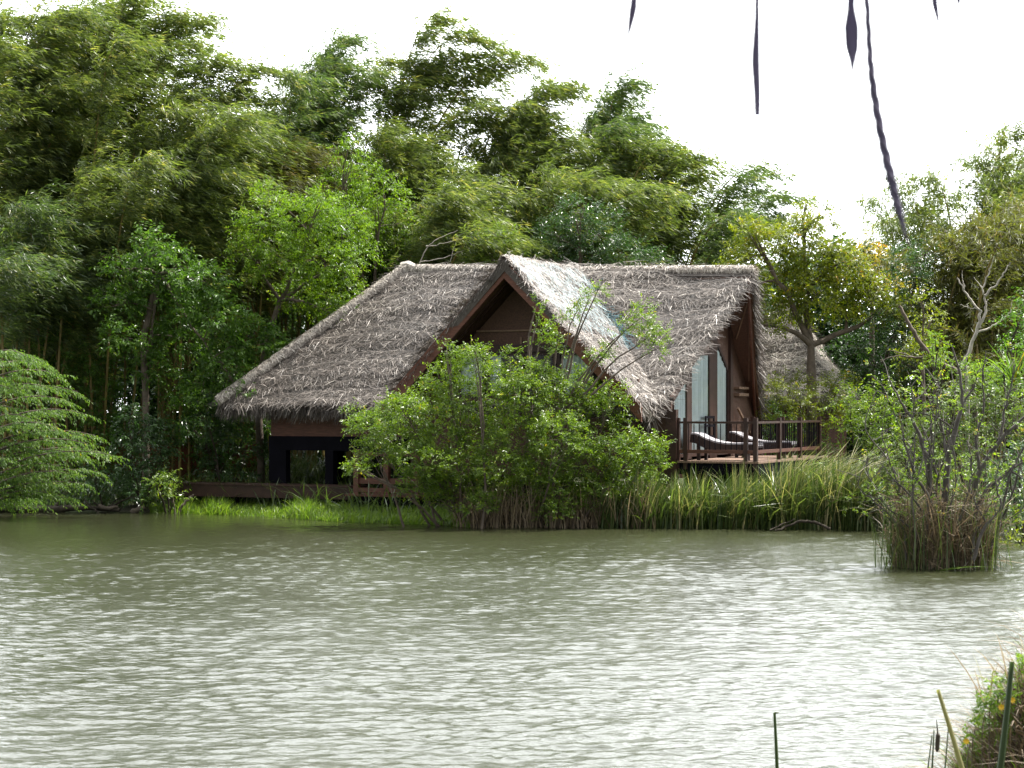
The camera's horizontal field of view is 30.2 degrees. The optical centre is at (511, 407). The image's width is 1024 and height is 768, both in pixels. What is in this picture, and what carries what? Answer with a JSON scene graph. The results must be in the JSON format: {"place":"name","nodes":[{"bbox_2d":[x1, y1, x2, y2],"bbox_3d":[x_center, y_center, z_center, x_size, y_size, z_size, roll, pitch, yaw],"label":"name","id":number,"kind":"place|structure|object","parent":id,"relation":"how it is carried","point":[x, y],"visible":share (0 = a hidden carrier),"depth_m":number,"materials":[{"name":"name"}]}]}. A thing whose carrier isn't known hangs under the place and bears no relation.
{"place":"outdoors","nodes":[
{"label":"outdoors","id":0,"kind":"place"},
{"bbox_2d":[148,494,470,527],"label":"grass","id":1,"kind":"structure","parent":0,"point":[296,509],"depth_m":46.52,"materials":[{"name":"green plant"}]},
{"bbox_2d":[0,512,1023,767],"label":"water","id":2,"kind":"structure","parent":0,"point":[164,640],"depth_m":21.66,"materials":[{"name":"grey liquid"}]},
{"bbox_2d":[130,506,145,512],"bbox_3d":[-9.625,2.629,48.893,0.435,0.242,0.171,0,0,0],"label":"driftwood log","id":3,"kind":"object","parent":2,"relation":"in","point":[135,510],"visible":0.97,"depth_m":48.85,"materials":[{"name":"grey wood"}]},
{"bbox_2d":[170,485,193,513],"bbox_3d":[-8.447,2.470,48.600,0.622,1.008,0.131,0,0,0],"label":"dead stick","id":4,"kind":"object","parent":2,"relation":"in","point":[182,505],"visible":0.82,"depth_m":48.58,"materials":[{"name":"wood"}]},
{"bbox_2d":[770,519,829,531],"bbox_3d":[6.309,2.571,41.654,1.337,0.287,0.180,0,0,0],"label":"driftwood log","id":5,"kind":"object","parent":2,"relation":"in","point":[806,521],"visible":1,"depth_m":41.67,"materials":[{"name":"grey wood"}]},
{"bbox_2d":[936,566,985,570],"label":"floating reed leaf","id":6,"kind":"object","parent":2,"relation":"on","point":[960,567],"visible":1,"depth_m":31.46,"materials":[{"name":"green plant"}]},
{"bbox_2d":[0,0,1023,410],"label":"sky","id":7,"kind":"structure","parent":0,"point":[933,82],"materials":[{"name":"white"}]},
{"bbox_2d":[11,419,1023,536],"bbox_3d":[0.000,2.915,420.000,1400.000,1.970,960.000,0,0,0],"label":"ground","id":8,"kind":"structure","parent":0,"point":[127,508],"depth_m":49.99,"materials":[{"name":"green plant"}]},
{"bbox_2d":[0,282,117,481],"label":"shrub","id":9,"kind":"object","parent":8,"relation":"on","point":[34,390],"visible":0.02,"depth_m":54.27,"materials":[{"name":"green plant"}]},
{"bbox_2d":[0,500,120,512],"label":"riverbank","id":10,"kind":"structure","parent":8,"relation":"on","point":[57,508],"depth_m":49.18,"materials":[{"name":"plant"}]},
{"bbox_2d":[98,504,117,510],"bbox_3d":[-10.427,2.556,49.001,0.547,0.180,0.167,0,0,0],"label":"driftwood log","id":11,"kind":"object","parent":10,"relation":"on","point":[103,507],"visible":1,"depth_m":48.96,"materials":[{"name":"brown wood"}]},
{"bbox_2d":[0,179,124,496],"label":"bamboo clump","id":12,"kind":"object","parent":8,"relation":"on","point":[30,284],"visible":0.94,"depth_m":51.35,"materials":[{"name":"green plant"}]},
{"bbox_2d":[0,349,131,516],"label":"feathery tree","id":13,"kind":"object","parent":8,"relation":"on","point":[15,493],"visible":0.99,"depth_m":46.06,"materials":[{"name":"green plant"}]},
{"bbox_2d":[0,0,132,475],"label":"bamboo clump","id":14,"kind":"object","parent":8,"relation":"on","point":[28,98],"visible":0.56,"depth_m":55.22,"materials":[{"name":"green plant"}]},
{"bbox_2d":[0,318,140,488],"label":"shrub","id":15,"kind":"object","parent":8,"relation":"on","point":[99,380],"visible":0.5,"depth_m":53.01,"materials":[{"name":"green plant"}]},
{"bbox_2d":[7,0,162,470],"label":"bamboo clump","id":16,"kind":"object","parent":8,"relation":"on","point":[107,7],"visible":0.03,"depth_m":57.67,"materials":[{"name":"green plant"}]},
{"bbox_2d":[60,459,164,512],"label":"shrub","id":17,"kind":"object","parent":8,"relation":"on","point":[116,487],"visible":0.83,"depth_m":49.17,"materials":[{"name":"green plant"}]},
{"bbox_2d":[31,143,207,493],"bbox_3d":[-11.213,-2.382,53.711,5.576,9.962,6.579,0,0,0],"label":"bamboo clump","id":18,"kind":"object","parent":8,"relation":"on","point":[108,199],"visible":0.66,"depth_m":52.51,"materials":[{"name":"green plant"}]},
{"bbox_2d":[93,398,189,506],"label":"shrub","id":19,"kind":"object","parent":8,"relation":"on","point":[135,451],"visible":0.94,"depth_m":49.60,"materials":[{"name":"green plant"}]},
{"bbox_2d":[60,0,262,474],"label":"bamboo clump","id":20,"kind":"object","parent":8,"relation":"on","point":[146,46],"visible":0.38,"depth_m":56.62,"materials":[{"name":"green plant"}]},
{"bbox_2d":[139,465,197,512],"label":"shrub","id":21,"kind":"object","parent":8,"relation":"on","point":[169,494],"visible":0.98,"depth_m":48.61,"materials":[{"name":"green plant"}]},
{"bbox_2d":[90,443,256,489],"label":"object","id":22,"kind":"structure","parent":8,"relation":"on","point":[185,465],"depth_m":54.54,"materials":[{"name":"plant"}]},
{"bbox_2d":[83,219,295,494],"bbox_3d":[-8.600,-1.185,51.126,5.883,7.549,3.795,0,0,0],"label":"broadleaf tree","id":23,"kind":"object","parent":8,"relation":"on","point":[199,330],"visible":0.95,"depth_m":50.77,"materials":[{"name":"green plant"}]},
{"bbox_2d":[94,35,306,443],"bbox_3d":[-8.432,-4.389,55.533,7.402,13.253,6.543,0,0,38],"label":"bamboo clump","id":24,"kind":"object","parent":8,"relation":"on","point":[240,95],"visible":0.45,"depth_m":54.72,"materials":[{"name":"green plant"}]},
{"bbox_2d":[149,339,270,481],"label":"shrub","id":25,"kind":"object","parent":8,"relation":"on","point":[192,412],"visible":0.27,"depth_m":53.65,"materials":[{"name":"green plant"}]},
{"bbox_2d":[126,110,315,481],"bbox_3d":[-8.491,-3.114,56.146,5.876,10.985,7.842,0,0,0],"label":"bamboo clump","id":26,"kind":"object","parent":8,"relation":"on","point":[188,149],"visible":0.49,"depth_m":53.93,"materials":[{"name":"green plant"}]},
{"bbox_2d":[175,391,268,482],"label":"shrub","id":27,"kind":"object","parent":8,"relation":"on","point":[211,438],"visible":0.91,"depth_m":51.25,"materials":[{"name":"green plant"}]},
{"bbox_2d":[164,131,357,450],"bbox_3d":[-7.413,-3.091,56.942,6.285,10.470,3.958,0,0,22],"label":"bamboo clump","id":28,"kind":"object","parent":8,"relation":"on","point":[301,172],"visible":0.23,"depth_m":56.09,"materials":[{"name":"green plant"}]},
{"bbox_2d":[159,481,371,505],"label":"boardwalk","id":29,"kind":"structure","parent":8,"relation":"on","point":[244,489],"depth_m":48.79,"materials":[{"name":"brown wood"}]},
{"bbox_2d":[200,81,350,444],"bbox_3d":[-7.516,-4.145,60.236,5.218,12.584,8.150,0,0,0],"label":"bamboo clump","id":30,"kind":"object","parent":8,"relation":"on","point":[254,299],"visible":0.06,"depth_m":59.53,"materials":[{"name":"green plant"}]},
{"bbox_2d":[219,171,388,482],"bbox_3d":[-5.622,-2.039,51.893,4.464,8.866,3.761,0,0,0],"label":"broadleaf tree","id":31,"kind":"object","parent":8,"relation":"on","point":[262,253],"visible":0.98,"depth_m":51.53,"materials":[{"name":"green plant"}]},
{"bbox_2d":[258,22,416,468],"bbox_3d":[-6.117,-5.167,60.125,6.362,14.622,9.967,0,0,0],"label":"bamboo clump","id":32,"kind":"object","parent":8,"relation":"on","point":[333,70],"visible":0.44,"depth_m":59.02,"materials":[{"name":"green plant"}]},
{"bbox_2d":[299,127,430,293],"bbox_3d":[-4.125,-3.016,55.620,4.097,10.225,3.732,0,0,0],"label":"broadleaf tree","id":33,"kind":"object","parent":8,"relation":"on","point":[371,204],"visible":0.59,"depth_m":55.31,"materials":[{"name":"green plant"}]},
{"bbox_2d":[345,449,445,509],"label":"terrace","id":34,"kind":"structure","parent":8,"relation":"on","point":[359,480],"depth_m":46.67,"materials":[{"name":"red wood"}]},
{"bbox_2d":[325,113,509,464],"bbox_3d":[-2.702,-3.459,57.500,5.232,11.206,7.533,0,0,-20],"label":"bamboo clump","id":35,"kind":"object","parent":8,"relation":"on","point":[428,170],"visible":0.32,"depth_m":57.88,"materials":[{"name":"green plant"}]},
{"bbox_2d":[297,0,572,469],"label":"bamboo clump","id":36,"kind":"object","parent":8,"relation":"on","point":[427,77],"visible":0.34,"depth_m":60.58,"materials":[{"name":"green plant"}]},
{"bbox_2d":[419,230,461,263],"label":"dead branch","id":37,"kind":"object","parent":8,"relation":"on","point":[429,245],"visible":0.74,"depth_m":53.49,"materials":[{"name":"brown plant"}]},
{"bbox_2d":[366,170,567,275],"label":"bamboo clump","id":38,"kind":"object","parent":8,"relation":"on","point":[465,202],"visible":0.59,"depth_m":54.76,"materials":[{"name":"green plant"}]},
{"bbox_2d":[205,251,778,502],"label":"thatched cottage","id":39,"kind":"structure","parent":8,"relation":"on","point":[307,384],"depth_m":47.96,"materials":[{"name":"grey plant"}]},
{"bbox_2d":[457,353,485,397],"bbox_3d":[-0.978,-0.801,46.945,0.750,1.110,0.185,0,0,25],"label":"window","id":40,"kind":"structure","parent":39,"relation":"in","point":[484,393],"depth_m":47.01,"materials":[{"name":"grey glass"}]},
{"bbox_2d":[486,352,520,397],"bbox_3d":[-0.185,-0.801,46.575,0.900,1.110,0.185,0,0,25],"label":"window","id":41,"kind":"structure","parent":39,"relation":"in","point":[493,358],"depth_m":46.68,"materials":[{"name":"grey glass"}]},
{"bbox_2d":[521,352,556,397],"bbox_3d":[0.656,-0.801,46.131,0.900,1.110,0.090,0,0,25],"label":"window","id":42,"kind":"structure","parent":39,"relation":"in","point":[523,354],"depth_m":46.14,"materials":[{"name":"brown wood"}]},
{"bbox_2d":[557,352,594,397],"bbox_3d":[1.560,-0.801,45.762,0.950,1.110,0.185,0,0,25],"label":"window","id":43,"kind":"structure","parent":39,"relation":"in","point":[576,358],"depth_m":45.85,"materials":[{"name":"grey glass"}]},
{"bbox_2d":[672,378,686,456],"bbox_3d":[4.002,0.192,45.400,0.065,1.974,0.945,0,0,25],"label":"window","id":44,"kind":"structure","parent":39,"relation":"in","point":[681,405],"depth_m":45.58,"materials":[{"name":"grey glass"}]},
{"bbox_2d":[692,350,714,456],"bbox_3d":[4.676,-0.131,46.739,0.152,2.619,1.480,0,0,25],"label":"window","id":45,"kind":"structure","parent":39,"relation":"in","point":[700,387],"depth_m":46.86,"materials":[{"name":"clear glass"}]},
{"bbox_2d":[717,340,727,454],"bbox_3d":[5.318,-0.288,48.222,0.066,2.934,0.905,0,0,25],"label":"window","id":46,"kind":"structure","parent":39,"relation":"in","point":[722,367],"depth_m":48.27,"materials":[{"name":"grey glass"}]},
{"bbox_2d":[460,220,525,264],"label":"broadleaf tree","id":47,"kind":"object","parent":8,"relation":"on","point":[491,260],"visible":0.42,"depth_m":53.78,"materials":[{"name":"green plant"}]},
{"bbox_2d":[338,279,677,528],"bbox_3d":[-0.105,-0.075,43.687,7.796,5.777,4.270,0,0,0],"label":"waterside bush","id":48,"kind":"object","parent":8,"relation":"on","point":[545,423],"visible":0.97,"depth_m":43.13,"materials":[{"name":"green plant"}]},
{"bbox_2d":[0,228,1023,467],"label":"thicket","id":49,"kind":"object","parent":8,"relation":"on","point":[827,328],"visible":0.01,"depth_m":64.74,"materials":[{"name":"green plant"}]},
{"bbox_2d":[0,448,1023,532],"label":"undergrowth","id":50,"kind":"object","parent":8,"relation":"on","point":[301,470],"visible":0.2,"depth_m":50.65,"materials":[{"name":"green plant"}]},
{"bbox_2d":[441,56,613,254],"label":"bamboo clump","id":51,"kind":"object","parent":8,"relation":"on","point":[561,91],"visible":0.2,"depth_m":60.12,"materials":[{"name":"green plant"}]},
{"bbox_2d":[438,475,669,528],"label":"dry reeds","id":52,"kind":"object","parent":8,"relation":"on","point":[498,520],"visible":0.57,"depth_m":42.87,"materials":[{"name":"plant"}]},
{"bbox_2d":[483,96,628,256],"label":"bamboo clump","id":53,"kind":"object","parent":8,"relation":"on","point":[559,147],"visible":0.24,"depth_m":59.38,"materials":[{"name":"green plant"}]},
{"bbox_2d":[491,154,702,267],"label":"bamboo clump","id":54,"kind":"object","parent":8,"relation":"on","point":[633,199],"visible":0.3,"depth_m":56.70,"materials":[{"name":"green plant"}]},
{"bbox_2d":[521,188,687,267],"bbox_3d":[2.145,-2.091,55.101,3.622,8.362,4.859,0,0,-42],"label":"broadleaf tree","id":55,"kind":"object","parent":8,"relation":"on","point":[583,236],"visible":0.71,"depth_m":54.57,"materials":[{"name":"green plant"}]},
{"bbox_2d":[564,56,692,229],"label":"bamboo clump","id":56,"kind":"object","parent":8,"relation":"on","point":[613,123],"visible":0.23,"depth_m":61.73,"materials":[{"name":"green plant"}]},
{"bbox_2d":[559,132,757,266],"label":"bamboo clump","id":57,"kind":"object","parent":8,"relation":"on","point":[683,246],"visible":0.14,"depth_m":60.51,"materials":[{"name":"green plant"}]},
{"bbox_2d":[609,127,738,266],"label":"bamboo clump","id":58,"kind":"object","parent":8,"relation":"on","point":[651,164],"visible":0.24,"depth_m":59.89,"materials":[{"name":"green plant"}]},
{"bbox_2d":[677,417,827,494],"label":"timber deck","id":59,"kind":"structure","parent":8,"relation":"on","point":[715,465],"depth_m":44.70,"materials":[{"name":"weathered wood"},{"name":"dark brown wood"},{"name":"red brown wood"}]},
{"bbox_2d":[690,432,763,460],"bbox_3d":[5.094,0.911,45.087,1.628,0.655,0.650,0,0,25],"label":"sun lounger","id":60,"kind":"object","parent":59,"relation":"on","point":[694,437],"visible":0.67,"depth_m":44.97,"materials":[{"name":"fabric"}]},
{"bbox_2d":[728,431,796,457],"bbox_3d":[6.262,0.911,47.356,1.628,0.655,0.650,0,0,25],"label":"sun lounger","id":61,"kind":"object","parent":59,"relation":"on","point":[739,437],"visible":0.38,"depth_m":47.27,"materials":[{"name":"fabric"}]},
{"bbox_2d":[675,145,836,301],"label":"bamboo clump","id":62,"kind":"object","parent":8,"relation":"on","point":[708,256],"visible":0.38,"depth_m":60.47,"materials":[{"name":"green plant"}]},
{"bbox_2d":[591,437,984,530],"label":"reeds","id":63,"kind":"object","parent":8,"relation":"on","point":[777,501],"visible":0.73,"depth_m":42.44,"materials":[{"name":"green plant"}]},
{"bbox_2d":[761,394,838,455],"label":"shrub","id":64,"kind":"object","parent":8,"relation":"on","point":[764,436],"visible":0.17,"depth_m":51.95,"materials":[{"name":"green plant"}]},
{"bbox_2d":[755,359,863,455],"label":"shrub","id":65,"kind":"object","parent":8,"relation":"on","point":[789,402],"visible":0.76,"depth_m":50.85,"materials":[{"name":"green plant"}]},
{"bbox_2d":[758,305,868,465],"bbox_3d":[9.093,-0.719,62.998,5.794,5.918,5.624,0,0,25],"label":"thatched hut","id":66,"kind":"object","parent":8,"relation":"on","point":[790,353],"visible":0.34,"depth_m":61.52,"materials":[{"name":"grey plant"}]},
{"bbox_2d":[712,191,924,455],"bbox_3d":[8.364,-1.961,52.044,6.081,8.102,3.646,0,0,0],"label":"forked tree","id":67,"kind":"object","parent":8,"relation":"on","point":[803,298],"visible":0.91,"depth_m":51.73,"materials":[{"name":"green plant"}]},
{"bbox_2d":[768,457,925,480],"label":"strap leaved plant","id":68,"kind":"object","parent":8,"relation":"on","point":[839,466],"visible":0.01,"depth_m":46.71,"materials":[{"name":"green plant"}]},
{"bbox_2d":[817,372,929,472],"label":"shrub","id":69,"kind":"object","parent":8,"relation":"on","point":[846,423],"visible":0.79,"depth_m":48.61,"materials":[{"name":"green plant"}]},
{"bbox_2d":[845,225,919,466],"bbox_3d":[10.868,-1.643,56.257,2.539,7.465,2.470,0,0,0],"label":"broadleaf tree","id":70,"kind":"object","parent":8,"relation":"on","point":[875,257],"visible":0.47,"depth_m":56.24,"materials":[{"name":"green plant"}]},
{"bbox_2d":[815,229,962,470],"bbox_3d":[10.472,-1.444,52.977,3.844,7.073,3.274,0,0,0],"label":"broadleaf tree","id":71,"kind":"object","parent":8,"relation":"on","point":[866,369],"visible":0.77,"depth_m":52.70,"materials":[{"name":"green plant"}]},
{"bbox_2d":[849,150,983,465],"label":"bamboo clump","id":72,"kind":"object","parent":8,"relation":"on","point":[890,226],"visible":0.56,"depth_m":61.53,"materials":[{"name":"green plant"}]},
{"bbox_2d":[889,276,954,466],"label":"young tree","id":73,"kind":"object","parent":8,"relation":"on","point":[923,338],"visible":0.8,"depth_m":47.79,"materials":[{"name":"green plant"}]},
{"bbox_2d":[883,305,979,494],"bbox_3d":[9.915,-0.143,44.997,2.400,4.598,0.192,0,0,0],"label":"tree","id":74,"kind":"object","parent":8,"relation":"on","point":[918,340],"visible":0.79,"depth_m":44.97,"materials":[{"name":"grey plant"}]},
{"bbox_2d":[922,329,956,484],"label":"creeper","id":75,"kind":"object","parent":8,"relation":"on","point":[934,367],"visible":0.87,"depth_m":44.15,"materials":[{"name":"green plant"}]},
{"bbox_2d":[870,183,1023,481],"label":"bamboo clump","id":76,"kind":"object","parent":8,"relation":"on","point":[1001,243],"visible":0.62,"depth_m":52.21,"materials":[{"name":"green plant"}]},
{"bbox_2d":[908,369,1023,510],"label":"shrub","id":77,"kind":"object","parent":8,"relation":"on","point":[988,426],"visible":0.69,"depth_m":41.21,"materials":[{"name":"green plant"}]},
{"bbox_2d":[951,359,1006,488],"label":"creeper","id":78,"kind":"object","parent":8,"relation":"on","point":[989,368],"visible":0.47,"depth_m":43.98,"materials":[{"name":"green plant"}]},
{"bbox_2d":[957,258,1011,487],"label":"dead tree","id":79,"kind":"object","parent":8,"relation":"on","point":[979,323],"visible":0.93,"depth_m":43.98,"materials":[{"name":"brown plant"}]},
{"bbox_2d":[947,110,1023,471],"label":"bamboo clump","id":80,"kind":"object","parent":8,"relation":"on","point":[1004,167],"visible":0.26,"depth_m":59.54,"materials":[{"name":"green plant"}]},
{"bbox_2d":[972,436,1023,538],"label":"shrub","id":81,"kind":"object","parent":8,"relation":"on","point":[1016,500],"visible":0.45,"depth_m":39.53,"materials":[{"name":"green plant"}]},
{"bbox_2d":[984,286,1023,503],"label":"shrub","id":82,"kind":"object","parent":8,"relation":"on","point":[1018,299],"visible":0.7,"depth_m":42.65,"materials":[{"name":"green plant"}]},
{"bbox_2d":[986,344,1023,511],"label":"spiky plant","id":83,"kind":"object","parent":8,"relation":"on","point":[1010,372],"visible":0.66,"depth_m":42.45,"materials":[{"name":"green plant"}]},
{"bbox_2d":[999,503,1023,547],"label":"shrub","id":84,"kind":"object","parent":8,"relation":"on","point":[1017,539],"visible":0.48,"depth_m":37.86,"materials":[{"name":"green plant"}]},
{"bbox_2d":[626,0,637,41],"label":"dry frond strand","id":85,"kind":"object","parent":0,"point":[632,11],"visible":1,"depth_m":2.60},
{"bbox_2d":[751,0,760,115],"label":"dry frond strand","id":86,"kind":"object","parent":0,"point":[755,68],"visible":1,"depth_m":2.50},
{"bbox_2d":[844,0,858,77],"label":"dry frond strand","id":87,"kind":"object","parent":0,"point":[851,31],"visible":1,"depth_m":2.50},
{"bbox_2d":[863,0,906,237],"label":"dry frond strand","id":88,"kind":"object","parent":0,"point":[888,168],"visible":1,"depth_m":2.40},
{"bbox_2d":[927,735,932,767],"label":"reed stalk","id":89,"kind":"object","parent":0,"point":[929,752],"visible":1,"depth_m":9.40,"materials":[{"name":"green plant"}]},
{"bbox_2d":[931,0,939,29],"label":"dry frond strand","id":90,"kind":"object","parent":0,"point":[935,5],"visible":1,"depth_m":2.60},
{"bbox_2d":[896,563,980,569],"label":"islet ground","id":91,"kind":"structure","parent":0,"point":[950,566],"depth_m":31.78,"materials":[{"name":"brown soil"}]},
{"bbox_2d":[817,339,1023,560],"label":"islet shrub","id":92,"kind":"object","parent":91,"relation":"on","point":[929,459],"visible":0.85,"depth_m":32.11,"materials":[{"name":"green plant"}]},
{"bbox_2d":[851,403,993,523],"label":"shrub","id":93,"kind":"object","parent":91,"relation":"on","point":[910,435],"visible":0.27,"depth_m":42.69,"materials":[{"name":"green plant"}]},
{"bbox_2d":[859,484,1012,571],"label":"reeds","id":94,"kind":"object","parent":91,"relation":"on","point":[887,564],"visible":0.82,"depth_m":31.77,"materials":[{"name":"green plant"}]},
{"bbox_2d":[867,455,1023,569],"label":"dry reeds","id":95,"kind":"object","parent":91,"relation":"on","point":[934,550],"visible":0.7,"depth_m":31.85,"materials":[{"name":"plant"}]},
{"bbox_2d":[892,609,1023,767],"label":"grass","id":96,"kind":"structure","parent":0,"point":[976,745],"depth_m":9.70,"materials":[{"name":"green plant"}]},
{"bbox_2d":[975,692,1023,767],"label":"bank","id":97,"kind":"structure","parent":0,"point":[1007,758],"depth_m":9.56,"materials":[{"name":"brown soil"}]},
{"bbox_2d":[773,712,778,767],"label":"reed stalk","id":98,"kind":"object","parent":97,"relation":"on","point":[775,742],"visible":1,"depth_m":11.99,"materials":[{"name":"green plant"}]},
{"bbox_2d":[931,720,939,767],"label":"cattail","id":99,"kind":"object","parent":97,"relation":"on","point":[937,743],"visible":1,"depth_m":9.30,"materials":[{"name":"brown plant"}]},
{"bbox_2d":[944,718,949,767],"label":"reed stalk","id":100,"kind":"object","parent":97,"relation":"on","point":[946,749],"visible":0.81,"depth_m":9.40,"materials":[{"name":"green plant"}]},
{"bbox_2d":[936,689,964,767],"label":"reed stalk","id":101,"kind":"object","parent":97,"relation":"on","point":[954,742],"visible":1,"depth_m":9.19,"materials":[{"name":"green plant"}]},
{"bbox_2d":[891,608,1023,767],"bbox_3d":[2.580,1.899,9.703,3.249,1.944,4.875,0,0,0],"label":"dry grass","id":102,"kind":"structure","parent":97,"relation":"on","point":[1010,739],"depth_m":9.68,"materials":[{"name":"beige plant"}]},
{"bbox_2d":[944,635,1023,705],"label":"bleached grass","id":103,"kind":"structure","parent":97,"relation":"on","point":[992,679],"depth_m":9.46,"materials":[{"name":"beige plant"}]},
{"bbox_2d":[959,652,1023,767],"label":"leafy weed","id":104,"kind":"object","parent":97,"relation":"on","point":[994,709],"visible":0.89,"depth_m":9.50,"materials":[{"name":"green plant"}]},
{"bbox_2d":[997,662,1013,767],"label":"reed stalk","id":105,"kind":"object","parent":97,"relation":"on","point":[1003,745],"visible":1,"depth_m":8.59,"materials":[{"name":"green plant"}]}
]}

